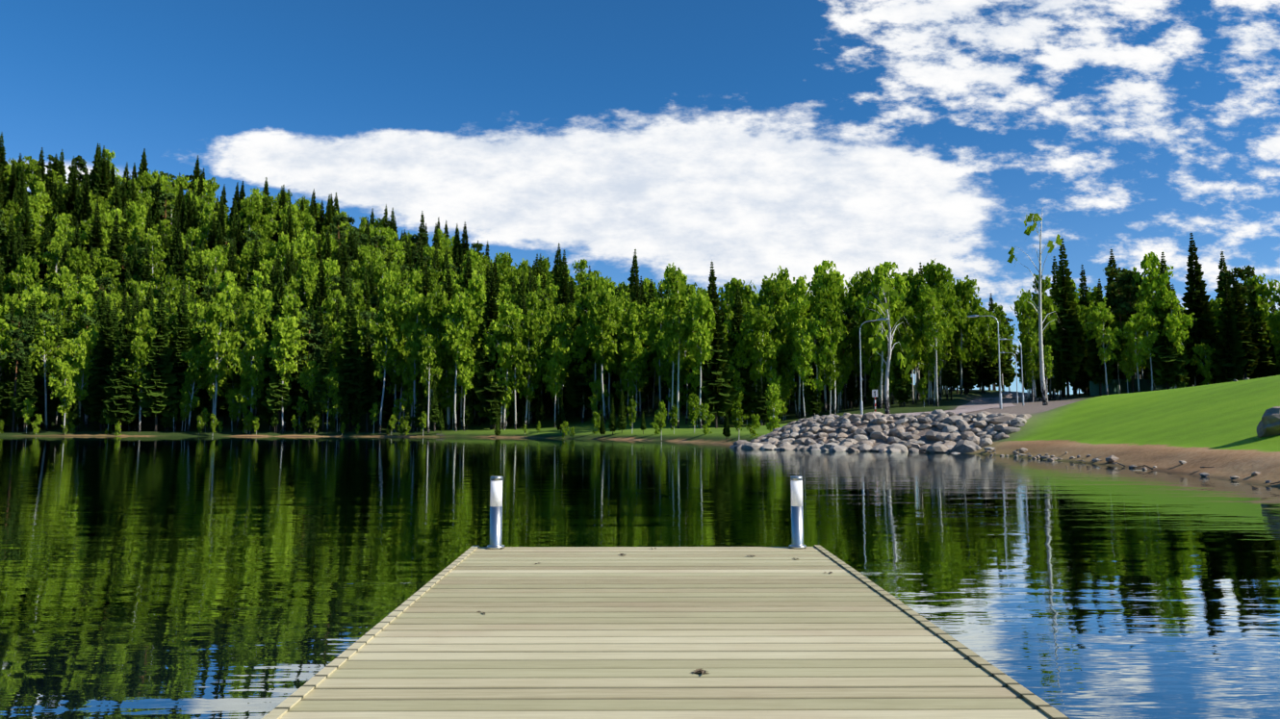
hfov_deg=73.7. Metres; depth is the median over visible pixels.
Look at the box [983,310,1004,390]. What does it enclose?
birch
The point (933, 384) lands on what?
spruce
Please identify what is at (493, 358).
birch
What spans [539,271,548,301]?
spruce
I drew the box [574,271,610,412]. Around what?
birch
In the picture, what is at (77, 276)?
spruce
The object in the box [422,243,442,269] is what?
birch
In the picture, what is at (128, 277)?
spruce
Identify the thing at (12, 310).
spruce
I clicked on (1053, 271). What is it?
spruce
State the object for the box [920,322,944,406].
birch
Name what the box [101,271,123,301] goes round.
birch
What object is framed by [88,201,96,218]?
birch
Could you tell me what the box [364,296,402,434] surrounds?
birch
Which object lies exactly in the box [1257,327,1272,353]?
birch
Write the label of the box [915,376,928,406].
birch
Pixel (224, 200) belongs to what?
spruce
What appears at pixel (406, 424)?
birch
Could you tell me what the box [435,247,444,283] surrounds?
spruce
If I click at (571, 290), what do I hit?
spruce
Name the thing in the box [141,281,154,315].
spruce
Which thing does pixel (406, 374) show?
birch
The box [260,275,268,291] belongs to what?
spruce
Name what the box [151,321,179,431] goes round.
spruce
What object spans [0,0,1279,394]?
sky
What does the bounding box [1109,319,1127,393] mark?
birch
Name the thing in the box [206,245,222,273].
birch
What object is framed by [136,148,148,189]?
spruce
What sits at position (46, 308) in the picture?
spruce
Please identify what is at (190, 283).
birch
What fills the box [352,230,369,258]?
pine
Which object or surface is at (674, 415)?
birch
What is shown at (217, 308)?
birch
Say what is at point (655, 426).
birch
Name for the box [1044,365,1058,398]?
spruce
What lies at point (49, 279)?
birch
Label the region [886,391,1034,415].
road
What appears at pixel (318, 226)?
spruce
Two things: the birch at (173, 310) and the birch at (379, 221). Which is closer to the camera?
the birch at (173, 310)
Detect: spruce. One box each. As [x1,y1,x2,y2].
[0,131,8,195]
[0,164,6,207]
[0,168,4,221]
[0,203,7,256]
[0,214,18,286]
[0,261,4,306]
[0,302,16,367]
[0,337,29,431]
[0,359,8,414]
[0,367,6,417]
[1,159,17,222]
[6,397,19,428]
[7,241,18,275]
[8,187,20,214]
[10,281,16,296]
[11,245,25,290]
[11,345,38,431]
[13,279,22,307]
[15,153,23,182]
[15,191,37,256]
[15,225,22,252]
[16,165,27,215]
[17,235,26,257]
[20,300,31,332]
[25,293,39,425]
[28,321,58,431]
[29,147,46,193]
[30,169,42,195]
[31,252,39,285]
[37,223,53,288]
[37,226,47,267]
[41,157,54,228]
[43,285,51,312]
[45,179,65,231]
[46,181,57,229]
[48,307,64,429]
[50,217,57,266]
[51,153,58,174]
[51,256,66,315]
[56,149,68,205]
[57,240,72,274]
[60,300,76,398]
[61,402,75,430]
[62,162,78,220]
[67,154,76,183]
[67,182,80,229]
[68,221,82,267]
[68,268,84,323]
[70,397,81,431]
[71,169,92,251]
[77,284,108,400]
[79,166,89,189]
[79,297,116,431]
[84,202,104,264]
[84,247,96,278]
[88,143,99,187]
[88,312,106,428]
[89,143,102,194]
[91,145,110,204]
[99,210,127,309]
[101,297,140,433]
[104,175,122,248]
[106,155,112,200]
[107,420,111,434]
[109,163,115,187]
[110,301,119,346]
[110,302,145,431]
[116,270,133,327]
[116,287,128,329]
[119,177,128,219]
[119,204,130,261]
[121,161,129,198]
[121,241,140,296]
[126,164,137,195]
[127,176,137,206]
[129,285,138,314]
[130,291,140,319]
[132,298,139,316]
[132,411,143,430]
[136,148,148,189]
[136,281,178,431]
[137,204,155,270]
[137,243,153,284]
[140,295,145,309]
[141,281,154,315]
[148,296,154,323]
[151,175,167,226]
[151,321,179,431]
[152,201,160,232]
[156,220,163,242]
[156,263,169,298]
[157,233,168,289]
[157,285,195,431]
[159,384,178,431]
[161,212,182,288]
[164,233,170,254]
[168,210,177,248]
[169,195,179,231]
[170,230,188,295]
[175,281,185,315]
[177,187,181,208]
[178,192,185,232]
[179,190,195,255]
[182,241,189,267]
[188,287,196,303]
[189,154,201,195]
[190,189,199,243]
[191,289,227,430]
[191,303,199,327]
[192,253,205,299]
[193,169,205,208]
[200,409,204,433]
[205,213,217,251]
[210,199,219,226]
[210,281,216,303]
[212,222,224,253]
[214,196,228,245]
[215,320,238,424]
[219,185,229,225]
[222,238,237,279]
[223,241,240,290]
[227,212,235,242]
[229,181,239,222]
[230,198,235,221]
[230,200,238,228]
[230,304,244,387]
[232,238,238,279]
[233,214,244,281]
[235,179,245,215]
[237,409,244,433]
[239,205,248,247]
[241,235,261,295]
[253,263,285,430]
[256,307,267,400]
[256,307,281,430]
[260,177,270,208]
[260,199,271,240]
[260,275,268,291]
[261,333,292,433]
[266,259,277,294]
[270,405,280,433]
[271,184,287,245]
[272,250,281,288]
[280,220,290,255]
[281,247,292,285]
[281,303,310,430]
[284,201,294,246]
[287,246,294,271]
[291,258,297,278]
[292,227,298,250]
[296,413,304,425]
[297,275,307,310]
[300,196,305,225]
[304,307,327,430]
[304,393,314,433]
[308,197,318,240]
[309,325,334,432]
[310,256,328,335]
[311,190,321,234]
[314,236,321,264]
[318,201,325,232]
[318,227,332,288]
[319,194,332,241]
[328,295,341,348]
[329,333,335,418]
[329,406,335,429]
[330,193,334,217]
[330,246,342,286]
[332,281,361,431]
[333,191,339,214]
[337,264,347,312]
[338,230,348,275]
[345,226,354,261]
[345,263,353,288]
[346,256,354,281]
[350,239,359,279]
[352,237,362,281]
[353,328,382,432]
[359,267,373,330]
[360,224,370,256]
[361,217,371,245]
[361,235,369,257]
[365,261,379,296]
[369,207,375,226]
[373,347,391,431]
[375,297,380,312]
[381,203,388,228]
[381,373,393,428]
[389,207,394,230]
[389,343,413,412]
[392,215,398,239]
[399,412,405,435]
[401,236,413,273]
[403,396,411,432]
[412,374,427,431]
[414,239,425,282]
[415,210,428,250]
[417,259,431,324]
[429,379,439,431]
[431,223,441,254]
[431,251,440,284]
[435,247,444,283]
[437,407,444,433]
[440,246,449,282]
[440,295,476,425]
[442,261,454,306]
[443,220,449,251]
[449,223,460,264]
[454,250,460,267]
[457,262,462,283]
[459,221,469,265]
[459,250,473,292]
[460,388,474,430]
[470,260,512,429]
[475,240,483,265]
[484,241,490,267]
[485,264,489,285]
[487,371,501,430]
[489,256,501,299]
[494,410,501,435]
[507,294,538,426]
[510,400,518,425]
[511,276,517,307]
[515,269,526,310]
[522,271,533,309]
[525,266,536,294]
[531,260,538,291]
[533,254,540,277]
[535,386,544,421]
[537,254,544,285]
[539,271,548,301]
[539,384,548,415]
[550,251,558,286]
[551,243,562,285]
[553,250,571,308]
[553,377,570,415]
[555,393,565,433]
[563,276,597,422]
[565,276,575,384]
[599,412,605,434]
[601,372,612,412]
[608,397,617,435]
[613,341,621,409]
[615,297,651,407]
[616,389,627,430]
[627,249,639,296]
[630,285,635,302]
[633,280,640,301]
[637,288,654,411]
[638,276,647,306]
[640,410,646,434]
[646,279,655,307]
[648,283,663,392]
[657,373,671,415]
[682,364,693,421]
[688,281,720,424]
[693,261,739,428]
[718,302,728,332]
[722,410,726,440]
[724,415,731,436]
[725,283,755,417]
[751,363,770,421]
[790,372,807,405]
[804,361,824,415]
[819,373,829,405]
[828,376,843,409]
[841,333,859,408]
[856,374,864,401]
[867,360,879,408]
[891,332,910,407]
[895,362,910,407]
[906,371,914,403]
[913,262,942,398]
[919,345,925,383]
[922,351,940,402]
[937,359,945,394]
[941,337,960,399]
[955,329,978,395]
[974,332,995,393]
[987,292,1006,390]
[994,305,1016,390]
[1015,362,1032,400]
[1035,366,1042,401]
[1044,238,1087,398]
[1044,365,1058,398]
[1045,256,1071,396]
[1050,347,1067,399]
[1069,319,1090,395]
[1077,264,1091,321]
[1082,279,1115,395]
[1103,249,1143,379]
[1139,362,1151,379]
[1144,252,1191,389]
[1162,309,1188,387]
[1171,283,1190,383]
[1180,232,1218,384]
[1209,278,1248,383]
[1213,250,1256,383]
[1229,273,1259,380]
[1245,269,1279,378]
[1260,325,1279,377]
[1269,304,1277,316]
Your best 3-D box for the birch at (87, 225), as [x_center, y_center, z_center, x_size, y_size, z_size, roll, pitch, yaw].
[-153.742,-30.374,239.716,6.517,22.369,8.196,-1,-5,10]
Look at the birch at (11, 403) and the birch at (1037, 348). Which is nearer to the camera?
the birch at (1037, 348)
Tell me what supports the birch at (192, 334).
on the ground
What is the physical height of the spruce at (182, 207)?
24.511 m
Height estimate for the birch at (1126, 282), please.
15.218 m
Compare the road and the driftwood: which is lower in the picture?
the driftwood
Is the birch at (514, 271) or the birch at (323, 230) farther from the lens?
the birch at (323, 230)
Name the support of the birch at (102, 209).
on the ground
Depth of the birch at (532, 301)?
161.99 m
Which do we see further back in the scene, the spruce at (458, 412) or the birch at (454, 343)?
the spruce at (458, 412)
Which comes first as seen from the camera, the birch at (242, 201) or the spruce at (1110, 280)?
the spruce at (1110, 280)
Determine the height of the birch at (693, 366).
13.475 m
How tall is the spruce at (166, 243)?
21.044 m
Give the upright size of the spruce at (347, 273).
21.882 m
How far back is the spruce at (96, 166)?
278.24 m
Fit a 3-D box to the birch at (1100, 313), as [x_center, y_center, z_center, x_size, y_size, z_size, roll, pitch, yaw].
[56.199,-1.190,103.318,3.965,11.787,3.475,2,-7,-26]
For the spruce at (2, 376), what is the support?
on the ground
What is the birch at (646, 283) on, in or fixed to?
on the ground
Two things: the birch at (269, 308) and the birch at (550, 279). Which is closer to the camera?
the birch at (269, 308)
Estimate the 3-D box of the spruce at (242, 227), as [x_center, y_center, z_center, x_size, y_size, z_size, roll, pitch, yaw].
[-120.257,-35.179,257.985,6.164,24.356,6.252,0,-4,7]
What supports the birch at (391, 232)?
on the ground
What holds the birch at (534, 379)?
on the ground
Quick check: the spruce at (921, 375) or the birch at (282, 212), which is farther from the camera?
the birch at (282, 212)
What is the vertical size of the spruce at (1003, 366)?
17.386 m
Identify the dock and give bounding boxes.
[261,544,1070,718]
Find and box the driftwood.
[435,434,1279,484]
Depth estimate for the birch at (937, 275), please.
122.92 m
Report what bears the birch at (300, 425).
on the ground
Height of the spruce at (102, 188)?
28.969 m
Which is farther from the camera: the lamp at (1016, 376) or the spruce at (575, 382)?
the spruce at (575, 382)
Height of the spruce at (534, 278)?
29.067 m
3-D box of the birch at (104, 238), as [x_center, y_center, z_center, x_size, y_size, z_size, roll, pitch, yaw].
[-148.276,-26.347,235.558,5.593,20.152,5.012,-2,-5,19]
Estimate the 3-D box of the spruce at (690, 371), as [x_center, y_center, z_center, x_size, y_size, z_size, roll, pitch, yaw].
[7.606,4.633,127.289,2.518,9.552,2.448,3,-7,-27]
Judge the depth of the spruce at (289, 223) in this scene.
262.77 m
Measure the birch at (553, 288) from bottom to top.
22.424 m
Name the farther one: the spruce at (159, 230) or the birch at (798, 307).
the spruce at (159, 230)
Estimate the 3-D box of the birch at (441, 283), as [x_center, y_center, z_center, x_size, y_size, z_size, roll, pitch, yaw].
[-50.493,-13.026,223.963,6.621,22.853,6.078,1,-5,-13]
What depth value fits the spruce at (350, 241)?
258.65 m
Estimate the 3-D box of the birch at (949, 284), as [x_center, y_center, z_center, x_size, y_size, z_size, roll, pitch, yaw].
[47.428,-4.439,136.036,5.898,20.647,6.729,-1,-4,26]
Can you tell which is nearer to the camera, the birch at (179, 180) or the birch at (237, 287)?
the birch at (237, 287)
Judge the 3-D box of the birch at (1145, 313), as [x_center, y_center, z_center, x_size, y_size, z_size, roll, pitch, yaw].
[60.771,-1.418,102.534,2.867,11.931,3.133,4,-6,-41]
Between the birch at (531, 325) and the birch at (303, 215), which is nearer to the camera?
the birch at (531, 325)
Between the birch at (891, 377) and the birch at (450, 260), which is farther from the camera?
the birch at (450, 260)
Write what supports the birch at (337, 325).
on the ground
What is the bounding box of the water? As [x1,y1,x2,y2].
[0,435,1279,718]
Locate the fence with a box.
[1089,378,1192,396]
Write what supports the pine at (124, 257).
on the ground
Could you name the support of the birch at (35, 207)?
on the ground
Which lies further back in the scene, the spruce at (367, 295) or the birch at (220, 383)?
the spruce at (367, 295)
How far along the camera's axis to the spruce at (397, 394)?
158.66 m
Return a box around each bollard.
[486,475,504,549]
[788,475,806,548]
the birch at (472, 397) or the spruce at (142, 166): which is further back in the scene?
the spruce at (142, 166)
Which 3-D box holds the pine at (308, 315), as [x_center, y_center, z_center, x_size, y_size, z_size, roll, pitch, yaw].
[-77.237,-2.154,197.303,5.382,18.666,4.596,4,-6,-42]
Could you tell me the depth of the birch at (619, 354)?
143.86 m
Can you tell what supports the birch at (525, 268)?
on the ground
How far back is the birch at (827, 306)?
108.21 m
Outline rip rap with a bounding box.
[729,409,1031,453]
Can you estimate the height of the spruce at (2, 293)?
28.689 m
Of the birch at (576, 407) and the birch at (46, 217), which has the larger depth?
the birch at (46, 217)
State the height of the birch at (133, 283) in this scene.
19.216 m
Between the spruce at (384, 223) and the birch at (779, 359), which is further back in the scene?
the spruce at (384, 223)
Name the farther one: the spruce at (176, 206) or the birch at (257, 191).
the birch at (257, 191)
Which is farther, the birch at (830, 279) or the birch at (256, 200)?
the birch at (256, 200)
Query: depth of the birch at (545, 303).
176.18 m
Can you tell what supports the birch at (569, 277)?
on the ground
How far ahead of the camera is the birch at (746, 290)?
124.55 m
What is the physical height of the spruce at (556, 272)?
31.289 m
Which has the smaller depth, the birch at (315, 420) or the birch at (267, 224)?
the birch at (315, 420)
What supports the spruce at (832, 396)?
on the ground
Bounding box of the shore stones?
[980,446,1272,483]
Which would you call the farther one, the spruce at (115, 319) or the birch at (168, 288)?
the birch at (168, 288)
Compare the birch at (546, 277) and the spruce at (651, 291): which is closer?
the spruce at (651, 291)
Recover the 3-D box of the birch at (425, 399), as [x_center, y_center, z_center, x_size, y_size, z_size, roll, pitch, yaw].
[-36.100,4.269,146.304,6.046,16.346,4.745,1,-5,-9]
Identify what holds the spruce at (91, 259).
on the ground
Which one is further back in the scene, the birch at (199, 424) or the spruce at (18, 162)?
the spruce at (18, 162)
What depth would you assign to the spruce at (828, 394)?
123.23 m
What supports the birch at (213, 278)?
on the ground
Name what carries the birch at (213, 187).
on the ground
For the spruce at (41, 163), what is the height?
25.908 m
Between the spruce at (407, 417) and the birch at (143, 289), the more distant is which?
the birch at (143, 289)
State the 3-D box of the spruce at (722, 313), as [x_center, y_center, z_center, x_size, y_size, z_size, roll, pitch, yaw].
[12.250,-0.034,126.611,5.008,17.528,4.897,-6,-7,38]
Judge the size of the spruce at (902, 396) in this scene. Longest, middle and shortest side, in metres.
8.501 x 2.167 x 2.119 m
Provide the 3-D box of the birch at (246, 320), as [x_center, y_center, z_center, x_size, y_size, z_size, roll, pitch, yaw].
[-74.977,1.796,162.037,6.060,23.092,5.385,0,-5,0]
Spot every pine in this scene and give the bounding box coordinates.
[0,209,6,243]
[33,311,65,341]
[39,286,61,311]
[67,154,87,184]
[91,276,113,304]
[121,252,130,278]
[136,246,157,275]
[156,192,175,223]
[159,171,176,180]
[184,174,193,194]
[190,264,212,287]
[199,284,222,302]
[219,235,237,250]
[241,230,262,249]
[302,308,313,321]
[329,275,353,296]
[330,213,348,245]
[345,216,357,232]
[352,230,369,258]
[369,234,386,261]
[369,294,381,310]
[409,232,428,255]
[410,249,418,269]
[413,256,437,269]
[470,242,484,256]
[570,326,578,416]
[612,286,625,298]
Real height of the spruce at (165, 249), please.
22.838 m
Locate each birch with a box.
[0,199,19,223]
[0,293,21,319]
[0,312,38,432]
[0,318,15,420]
[0,326,27,366]
[0,363,10,382]
[0,419,4,433]
[1,273,13,296]
[2,214,17,235]
[3,162,13,189]
[4,157,18,195]
[7,253,39,298]
[9,386,18,431]
[12,213,20,235]
[14,282,47,324]
[15,155,42,196]
[18,196,41,231]
[20,290,44,312]
[21,397,35,433]
[25,318,65,430]
[25,353,35,428]
[27,180,54,226]
[30,211,45,236]
[30,413,42,434]
[32,230,42,260]
[36,231,72,284]
[37,293,65,326]
[40,192,52,227]
[42,169,67,208]
[42,272,54,288]
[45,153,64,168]
[45,265,79,320]
[48,358,78,431]
[50,211,72,250]
[51,352,75,400]
[53,337,74,425]
[60,408,73,429]
[62,245,95,280]
[62,310,90,405]
[65,225,89,251]
[67,326,105,431]
[69,253,99,275]
[69,313,99,421]
[69,321,100,427]
[69,419,76,433]
[70,272,100,317]
[80,212,111,243]
[87,203,109,231]
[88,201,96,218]
[91,248,106,270]
[91,256,124,296]
[93,194,107,213]
[93,290,124,329]
[94,148,119,177]
[101,228,109,255]
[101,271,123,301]
[102,397,111,434]
[103,191,112,212]
[103,205,126,245]
[109,174,127,196]
[111,292,132,313]
[114,420,121,435]
[118,307,174,432]
[122,225,144,263]
[123,203,149,246]
[125,278,140,304]
[127,172,153,206]
[127,189,154,229]
[132,257,157,281]
[134,170,155,197]
[135,281,157,306]
[140,227,168,262]
[140,236,166,281]
[148,183,161,209]
[150,273,161,298]
[152,169,158,179]
[152,174,171,214]
[153,300,178,313]
[155,219,171,241]
[157,308,191,431]
[158,272,183,314]
[161,182,180,224]
[162,281,187,310]
[165,230,183,251]
[167,174,192,198]
[169,399,179,431]
[177,226,206,255]
[177,391,189,430]
[179,344,208,431]
[179,396,191,430]
[180,299,204,326]
[183,263,196,281]
[183,275,203,302]
[184,193,202,226]
[186,293,203,305]
[187,249,208,276]
[187,323,199,429]
[189,292,244,415]
[190,323,230,360]
[192,202,222,251]
[193,177,216,202]
[194,350,230,413]
[196,191,215,243]
[196,415,204,434]
[198,204,214,224]
[202,248,229,282]
[202,272,220,301]
[202,407,210,432]
[205,177,220,203]
[206,210,230,244]
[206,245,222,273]
[209,281,242,295]
[209,413,219,433]
[216,244,229,261]
[217,270,241,305]
[218,421,223,432]
[220,320,236,335]
[222,369,241,427]
[223,204,230,224]
[224,242,240,259]
[225,288,254,330]
[225,388,242,431]
[230,334,269,433]
[231,338,255,409]
[231,375,252,418]
[232,308,265,428]
[233,301,258,403]
[234,239,262,288]
[235,196,259,239]
[239,195,250,223]
[240,307,267,416]
[241,314,267,426]
[242,414,250,434]
[246,192,263,228]
[247,249,267,274]
[248,288,272,321]
[248,410,253,425]
[250,187,265,223]
[250,269,270,295]
[252,415,259,434]
[254,213,279,249]
[255,229,269,245]
[258,241,268,271]
[258,257,283,287]
[262,240,276,280]
[263,195,280,236]
[265,297,274,328]
[266,311,304,433]
[267,327,299,431]
[270,289,307,431]
[274,230,299,268]
[274,285,291,298]
[275,190,292,218]
[277,203,295,236]
[282,281,298,299]
[288,257,315,313]
[290,204,304,232]
[291,236,305,263]
[291,396,306,430]
[291,413,298,430]
[292,230,309,241]
[293,316,326,430]
[294,196,309,212]
[295,208,315,232]
[295,238,317,266]
[297,358,320,431]
[298,422,303,433]
[299,216,318,242]
[301,341,308,427]
[307,202,324,217]
[307,230,321,254]
[308,258,319,283]
[311,276,334,300]
[311,415,320,434]
[313,406,325,431]
[314,256,340,291]
[314,288,347,335]
[317,369,338,432]
[319,225,330,246]
[320,233,338,256]
[322,222,347,244]
[329,317,346,425]
[332,394,343,432]
[333,244,352,263]
[333,392,343,431]
[334,210,354,230]
[334,325,365,427]
[337,221,354,240]
[339,279,365,332]
[339,422,345,435]
[343,305,366,332]
[345,224,360,244]
[345,259,361,283]
[355,247,384,282]
[355,423,360,433]
[356,279,363,292]
[357,243,383,268]
[358,216,370,232]
[359,310,382,417]
[359,330,371,374]
[363,224,374,236]
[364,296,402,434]
[365,307,376,332]
[368,402,379,431]
[369,217,383,230]
[370,226,394,259]
[370,257,387,297]
[378,269,400,310]
[379,279,412,431]
[379,319,410,432]
[383,259,396,274]
[384,261,410,288]
[385,226,397,250]
[388,413,397,435]
[389,240,406,262]
[390,367,410,418]
[391,237,407,260]
[391,399,402,427]
[393,286,441,431]
[394,347,419,432]
[396,416,405,434]
[401,230,413,246]
[401,269,410,285]
[404,420,410,435]
[407,266,425,305]
[411,347,438,409]
[413,285,453,431]
[416,332,442,433]
[417,338,441,431]
[418,410,427,435]
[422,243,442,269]
[427,266,439,282]
[428,276,440,294]
[428,303,453,426]
[429,381,446,428]
[431,346,460,430]
[433,229,452,256]
[435,404,444,426]
[437,266,457,289]
[437,329,456,429]
[439,253,453,272]
[440,287,481,431]
[443,393,454,422]
[447,235,458,255]
[447,245,453,257]
[447,281,462,296]
[448,263,460,284]
[448,387,460,429]
[450,291,483,429]
[455,266,477,288]
[456,345,478,431]
[457,342,477,427]
[460,247,486,276]
[464,270,500,425]
[469,359,478,403]
[473,265,488,287]
[475,340,501,429]
[479,255,491,274]
[480,254,486,271]
[483,315,521,429]
[487,267,511,285]
[487,298,523,429]
[489,252,510,267]
[494,314,532,429]
[498,252,512,282]
[498,281,525,302]
[499,262,526,304]
[502,391,514,429]
[508,292,518,308]
[510,311,551,427]
[517,257,528,269]
[517,261,533,291]
[520,358,544,428]
[523,290,541,318]
[524,272,549,295]
[527,273,543,289]
[527,287,552,317]
[529,336,539,424]
[534,308,556,393]
[536,420,540,433]
[541,256,550,276]
[541,302,579,387]
[541,336,573,427]
[541,347,558,419]
[544,303,554,327]
[545,281,559,305]
[546,274,560,286]
[546,290,556,301]
[548,356,568,408]
[549,320,572,401]
[554,303,564,310]
[559,264,579,286]
[560,421,569,437]
[568,283,580,293]
[569,427,574,437]
[570,323,593,422]
[571,258,588,290]
[573,286,582,301]
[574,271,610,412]
[582,300,626,418]
[585,284,622,423]
[588,352,601,418]
[588,368,607,420]
[588,378,607,413]
[590,411,600,434]
[591,270,604,281]
[599,389,614,416]
[600,276,617,291]
[610,347,630,404]
[614,288,630,334]
[614,295,624,332]
[615,348,629,417]
[617,281,629,291]
[618,313,652,419]
[619,316,647,414]
[621,301,651,417]
[623,300,648,410]
[626,397,637,434]
[636,277,665,302]
[641,301,666,402]
[644,295,666,389]
[645,316,663,391]
[647,299,675,406]
[647,345,659,412]
[649,319,664,361]
[650,414,660,434]
[654,400,666,432]
[656,268,698,428]
[657,262,682,299]
[657,344,669,409]
[658,332,670,420]
[659,306,691,428]
[661,353,672,423]
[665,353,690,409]
[666,272,687,292]
[667,404,678,433]
[676,319,695,424]
[682,354,698,391]
[683,289,716,428]
[683,290,723,425]
[684,281,697,419]
[687,392,700,433]
[695,286,708,296]
[698,403,715,435]
[717,278,735,332]
[719,321,731,424]
[721,291,753,332]
[721,320,732,424]
[724,279,758,411]
[726,332,751,400]
[730,378,745,412]
[730,400,749,439]
[734,307,774,391]
[740,304,783,425]
[742,310,756,419]
[745,413,761,437]
[747,273,785,380]
[750,288,764,412]
[753,331,769,425]
[765,383,785,432]
[766,368,784,416]
[768,277,787,317]
[771,335,791,384]
[772,265,791,283]
[773,302,792,379]
[778,335,793,407]
[778,377,792,416]
[779,339,810,417]
[780,275,821,418]
[780,293,815,415]
[781,392,791,419]
[783,284,793,307]
[790,331,815,418]
[793,282,812,296]
[793,315,837,414]
[804,259,848,411]
[810,284,848,414]
[811,265,848,412]
[813,335,822,412]
[820,353,841,413]
[826,332,853,410]
[831,366,846,412]
[834,306,858,409]
[838,305,852,409]
[840,334,857,409]
[844,269,894,343]
[845,271,866,403]
[848,319,866,407]
[848,332,864,407]
[854,261,910,408]
[855,266,909,408]
[857,338,880,401]
[858,273,912,413]
[864,262,906,358]
[868,368,880,409]
[878,358,895,398]
[885,325,916,407]
[889,338,914,407]
[891,304,907,404]
[895,306,925,404]
[899,266,923,399]
[902,282,921,401]
[908,302,948,405]
[911,330,926,403]
[913,290,946,405]
[915,283,949,390]
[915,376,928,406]
[916,258,957,400]
[916,291,953,406]
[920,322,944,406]
[933,294,966,400]
[938,278,951,394]
[941,334,953,393]
[945,275,986,394]
[947,278,967,390]
[954,281,982,394]
[970,307,994,393]
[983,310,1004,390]
[991,303,1017,390]
[998,315,1013,390]
[1006,212,1063,405]
[1006,330,1019,391]
[1012,344,1037,401]
[1013,288,1046,402]
[1016,340,1037,401]
[1024,351,1039,402]
[1026,329,1046,381]
[1030,273,1059,377]
[1032,298,1056,400]
[1034,292,1050,399]
[1037,345,1053,401]
[1049,284,1076,397]
[1049,304,1084,339]
[1069,279,1086,394]
[1080,301,1122,395]
[1081,285,1106,332]
[1082,300,1098,339]
[1083,311,1091,348]
[1102,265,1138,393]
[1106,273,1146,392]
[1108,308,1130,369]
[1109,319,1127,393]
[1117,322,1145,373]
[1118,313,1151,392]
[1118,346,1134,393]
[1131,251,1175,390]
[1133,299,1161,390]
[1141,354,1149,378]
[1150,286,1197,388]
[1173,380,1188,387]
[1180,326,1199,385]
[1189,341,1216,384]
[1207,298,1222,336]
[1209,297,1238,332]
[1215,265,1261,379]
[1240,273,1279,346]
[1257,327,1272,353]
[1263,286,1279,353]
[1269,332,1279,375]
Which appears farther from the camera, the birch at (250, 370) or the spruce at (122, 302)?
the spruce at (122, 302)
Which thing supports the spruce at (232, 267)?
on the ground
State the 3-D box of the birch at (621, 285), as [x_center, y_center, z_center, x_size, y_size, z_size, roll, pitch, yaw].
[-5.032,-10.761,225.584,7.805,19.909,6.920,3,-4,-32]
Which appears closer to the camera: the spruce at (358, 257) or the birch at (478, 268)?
the birch at (478, 268)
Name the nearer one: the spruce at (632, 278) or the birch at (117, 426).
the birch at (117, 426)
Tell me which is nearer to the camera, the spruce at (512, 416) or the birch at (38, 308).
the spruce at (512, 416)
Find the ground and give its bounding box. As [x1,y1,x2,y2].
[0,230,1279,487]
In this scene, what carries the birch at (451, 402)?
on the ground
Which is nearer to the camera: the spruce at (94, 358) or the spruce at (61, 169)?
the spruce at (94, 358)
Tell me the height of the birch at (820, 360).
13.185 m
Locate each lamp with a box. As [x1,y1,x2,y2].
[859,318,889,414]
[967,314,1002,409]
[998,338,1023,405]
[999,352,1018,403]
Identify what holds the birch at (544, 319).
on the ground
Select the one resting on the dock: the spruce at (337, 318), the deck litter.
the deck litter
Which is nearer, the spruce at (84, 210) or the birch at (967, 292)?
the birch at (967, 292)
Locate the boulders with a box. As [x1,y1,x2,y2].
[947,377,1279,452]
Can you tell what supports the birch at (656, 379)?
on the ground
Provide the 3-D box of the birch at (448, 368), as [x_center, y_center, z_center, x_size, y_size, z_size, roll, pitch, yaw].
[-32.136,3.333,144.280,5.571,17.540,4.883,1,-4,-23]
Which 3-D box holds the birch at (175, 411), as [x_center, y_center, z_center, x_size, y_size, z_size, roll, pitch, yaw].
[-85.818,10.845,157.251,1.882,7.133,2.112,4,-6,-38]
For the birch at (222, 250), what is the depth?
235.94 m
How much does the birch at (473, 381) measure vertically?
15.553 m
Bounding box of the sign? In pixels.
[871,389,877,411]
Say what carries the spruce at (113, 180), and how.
on the ground
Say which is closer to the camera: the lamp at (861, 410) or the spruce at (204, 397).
the lamp at (861, 410)
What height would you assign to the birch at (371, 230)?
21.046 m
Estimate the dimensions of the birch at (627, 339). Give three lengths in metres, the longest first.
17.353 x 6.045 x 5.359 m
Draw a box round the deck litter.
[476,547,832,674]
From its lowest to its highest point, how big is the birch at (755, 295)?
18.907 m
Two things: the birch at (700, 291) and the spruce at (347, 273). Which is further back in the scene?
the spruce at (347, 273)
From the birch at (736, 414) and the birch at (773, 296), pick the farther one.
the birch at (773, 296)
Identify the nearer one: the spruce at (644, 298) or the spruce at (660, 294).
the spruce at (660, 294)
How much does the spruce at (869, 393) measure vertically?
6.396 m
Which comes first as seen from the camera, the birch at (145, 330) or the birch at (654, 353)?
the birch at (654, 353)
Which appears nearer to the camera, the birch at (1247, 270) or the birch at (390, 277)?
the birch at (1247, 270)
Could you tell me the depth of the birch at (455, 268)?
234.35 m
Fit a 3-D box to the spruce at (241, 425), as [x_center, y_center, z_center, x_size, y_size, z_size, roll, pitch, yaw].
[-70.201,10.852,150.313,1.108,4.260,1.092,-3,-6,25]
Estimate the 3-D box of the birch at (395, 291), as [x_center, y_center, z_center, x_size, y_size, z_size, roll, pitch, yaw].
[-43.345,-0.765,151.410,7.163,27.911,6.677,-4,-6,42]
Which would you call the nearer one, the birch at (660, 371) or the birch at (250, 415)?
the birch at (660, 371)
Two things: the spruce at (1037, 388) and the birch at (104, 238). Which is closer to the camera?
the spruce at (1037, 388)
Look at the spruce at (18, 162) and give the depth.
262.39 m

